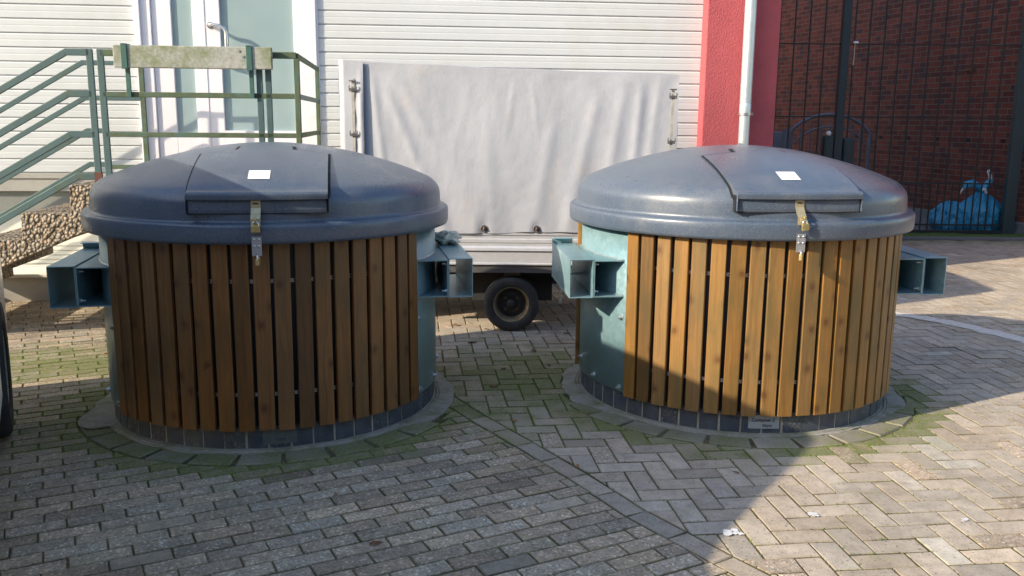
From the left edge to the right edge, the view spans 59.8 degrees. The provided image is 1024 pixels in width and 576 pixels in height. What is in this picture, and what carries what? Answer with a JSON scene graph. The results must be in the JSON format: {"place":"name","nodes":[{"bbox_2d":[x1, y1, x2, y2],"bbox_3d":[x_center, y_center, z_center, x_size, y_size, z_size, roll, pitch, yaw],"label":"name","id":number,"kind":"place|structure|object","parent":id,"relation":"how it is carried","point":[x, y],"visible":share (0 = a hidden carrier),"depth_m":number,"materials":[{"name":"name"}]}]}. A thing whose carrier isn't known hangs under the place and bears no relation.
{"place":"outdoors","nodes":[
{"label":"outdoors","id":0,"kind":"place"},
{"bbox_2d":[370,540,382,543],"bbox_3d":[-0.493,0.930,3.252,0.055,0.011,0.026,-4,12,-23],"label":"dry leaf","id":1,"kind":"object","parent":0,"point":[376,541],"visible":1,"depth_m":3.25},
{"bbox_2d":[0,302,1021,575],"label":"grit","id":2,"kind":"object","parent":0,"point":[542,472],"visible":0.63,"depth_m":3.83,"materials":[{"name":"grey gravel"}]},
{"bbox_2d":[0,240,1023,575],"bbox_3d":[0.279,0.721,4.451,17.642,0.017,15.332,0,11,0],"label":"paving","id":3,"kind":"structure","parent":0,"point":[982,276],"depth_m":3.83,"materials":[{"name":"stone"}]},
{"bbox_2d":[0,258,13,437],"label":"parked van","id":4,"kind":"object","parent":3,"relation":"on","point":[6,412],"visible":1,"depth_m":4.18,"materials":[{"name":"paint"}]},
{"bbox_2d":[0,181,94,278],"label":"steps","id":5,"kind":"structure","parent":3,"relation":"on","point":[40,233],"depth_m":6.10,"materials":[{"name":"gravel"}]},
{"bbox_2d":[0,48,320,224],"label":"railing","id":6,"kind":"object","parent":5,"relation":"on","point":[48,149],"visible":0.82,"depth_m":6.14,"materials":[{"name":"metal"}]},
{"bbox_2d":[112,43,272,97],"bbox_3d":[-2.158,-1.475,6.065,1.040,0.350,0.104,-1,11,-6],"label":"mossy board","id":7,"kind":"object","parent":6,"relation":"attached to","point":[250,58],"visible":1,"depth_m":6.01,"materials":[{"name":"wood"}]},
{"bbox_2d":[0,216,98,300],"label":"ledge","id":8,"kind":"object","parent":3,"relation":"on","point":[27,281],"depth_m":7.56,"materials":[{"name":"beige concrete"}]},
{"bbox_2d":[78,370,454,454],"bbox_3d":[-1.295,0.595,5.030,1.939,0.024,1.871,0,11,0],"label":"concrete base ring","id":9,"kind":"object","parent":3,"relation":"on","point":[101,414],"visible":0.57,"depth_m":4.47,"materials":[{"name":"grey concrete"}]},
{"bbox_2d":[46,142,472,448],"bbox_3d":[-1.286,-0.084,4.847,2.044,1.403,1.914,-2,11,-11],"label":"waste container","id":10,"kind":"object","parent":9,"relation":"on","point":[318,325],"visible":0.99,"depth_m":4.13,"materials":[{"name":"wood"}]},
{"bbox_2d":[251,221,259,232],"bbox_3d":[-1.116,-0.265,3.868,0.038,0.052,0.015,-2,11,-11],"label":"padlock","id":11,"kind":"object","parent":10,"relation":"hanging from","point":[255,228],"visible":1,"depth_m":3.86,"materials":[{"name":"gold metal"}]},
{"bbox_2d":[255,255,260,265],"bbox_3d":[-1.115,-0.122,3.907,0.015,0.050,0.030,1,11,4],"label":"padlock","id":12,"kind":"object","parent":10,"relation":"hanging from","point":[258,261],"visible":1,"depth_m":3.90,"materials":[{"name":"gold metal"}]},
{"bbox_2d":[435,230,461,244],"bbox_3d":[-0.373,-0.291,5.106,0.171,0.088,0.254,-2,11,-11],"label":"rag","id":13,"kind":"object","parent":10,"relation":"on","point":[444,237],"visible":0.94,"depth_m":5.05,"materials":[{"name":"white fabric"}]},
{"bbox_2d":[0,0,781,283],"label":"house","id":14,"kind":"structure","parent":3,"relation":"on","point":[720,57],"depth_m":7.90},
{"bbox_2d":[132,0,316,161],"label":"entrance door","id":15,"kind":"structure","parent":14,"relation":"in","point":[280,25],"depth_m":7.82,"materials":[{"name":"white glass"}]},
{"bbox_2d":[338,60,679,330],"bbox_3d":[-0.466,-0.767,7.007,3.255,1.961,1.475,0,11,0],"label":"trailer","id":16,"kind":"object","parent":3,"relation":"on","point":[507,160],"visible":0.7,"depth_m":6.25,"materials":[{"name":"grey fabric"}]},
{"bbox_2d":[0,308,1023,568],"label":"moss","id":17,"kind":"object","parent":3,"relation":"on","point":[430,428],"visible":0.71,"depth_m":4.53,"materials":[{"name":"green plant"}]},
{"bbox_2d":[723,528,743,535],"bbox_3d":[0.836,0.923,3.365,0.082,0.002,0.065,0,11,0],"label":"paint splash","id":18,"kind":"object","parent":3,"relation":"on","point":[726,532],"visible":1,"depth_m":3.36,"materials":[{"name":"white paint"}]},
{"bbox_2d":[562,364,905,438],"bbox_3d":[1.263,0.566,5.299,1.943,0.024,1.875,0,11,0],"label":"concrete base ring","id":19,"kind":"object","parent":3,"relation":"on","point":[892,400],"visible":0.52,"depth_m":4.72,"materials":[{"name":"grey concrete"}]},
{"bbox_2d":[552,145,946,432],"bbox_3d":[1.269,-0.113,5.117,2.044,1.403,1.914,-1,11,-5],"label":"waste container","id":20,"kind":"object","parent":19,"relation":"on","point":[698,290],"visible":1,"depth_m":4.40,"materials":[{"name":"wood"}]},
{"bbox_2d":[799,250,802,260],"bbox_3d":[1.352,-0.151,4.164,0.015,0.050,0.030,5,9,24],"label":"padlock","id":21,"kind":"object","parent":20,"relation":"hanging from","point":[800,256],"visible":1,"depth_m":4.15,"materials":[{"name":"gold metal"}]},
{"bbox_2d":[801,220,808,230],"bbox_3d":[1.360,-0.290,4.127,0.036,0.052,0.015,-12,14,-17],"label":"padlock","id":22,"kind":"object","parent":20,"relation":"hanging from","point":[804,227],"visible":1,"depth_m":4.12,"materials":[{"name":"gold metal"}]},
{"bbox_2d":[808,512,818,515],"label":"litter","id":23,"kind":"object","parent":3,"relation":"on","point":[812,513],"visible":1,"depth_m":3.53,"materials":[{"name":"white paper"}]},
{"bbox_2d":[774,0,1023,234],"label":"brick wall","id":24,"kind":"structure","parent":3,"relation":"on","point":[831,52],"depth_m":14.52,"materials":[{"name":"red brick"}]},
{"bbox_2d":[895,312,1023,342],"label":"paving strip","id":25,"kind":"object","parent":3,"relation":"on","point":[976,328],"visible":0.79,"depth_m":6.82,"materials":[{"name":"grey concrete"}]},
{"bbox_2d":[902,236,1023,240],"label":"kerb","id":26,"kind":"structure","parent":3,"relation":"on","point":[963,238],"depth_m":11.90,"materials":[{"name":"grey concrete"}]},
{"bbox_2d":[902,233,1023,236],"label":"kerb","id":27,"kind":"structure","parent":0,"point":[962,235],"depth_m":12.38,"materials":[{"name":"grey concrete"}]},
{"bbox_2d":[773,0,1023,233],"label":"fence","id":28,"kind":"object","parent":27,"relation":"on","point":[837,146],"visible":0.51,"depth_m":12.26,"materials":[{"name":"metal"}]},
{"bbox_2d":[913,217,1016,233],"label":"path","id":29,"kind":"structure","parent":0,"point":[923,221],"depth_m":13.32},
{"bbox_2d":[773,132,782,147],"bbox_3d":[4.251,-1.847,14.502,0.330,1.380,0.200,0,11,0],"label":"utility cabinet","id":30,"kind":"object","parent":29,"relation":"on","point":[778,139],"visible":0.03,"depth_m":14.30,"materials":[{"name":"grey metal"}]},
{"bbox_2d":[782,113,871,169],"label":"garden gate","id":31,"kind":"structure","parent":29,"relation":"on","point":[793,128],"depth_m":13.97,"materials":[{"name":"metal"}]},
{"bbox_2d":[928,201,965,229],"bbox_3d":[6.352,-1.027,12.843,0.666,0.461,0.433,0,11,0],"label":"rubbish bag","id":32,"kind":"object","parent":29,"relation":"on","point":[946,213],"visible":0.44,"depth_m":12.71,"materials":[{"name":"blue plastic"}]},
{"bbox_2d":[959,169,1001,229],"bbox_3d":[6.727,-1.240,12.786,0.725,0.926,0.503,0,11,0],"label":"rubbish bag","id":33,"kind":"object","parent":29,"relation":"on","point":[997,212],"visible":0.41,"depth_m":12.64,"materials":[{"name":"blue plastic"}]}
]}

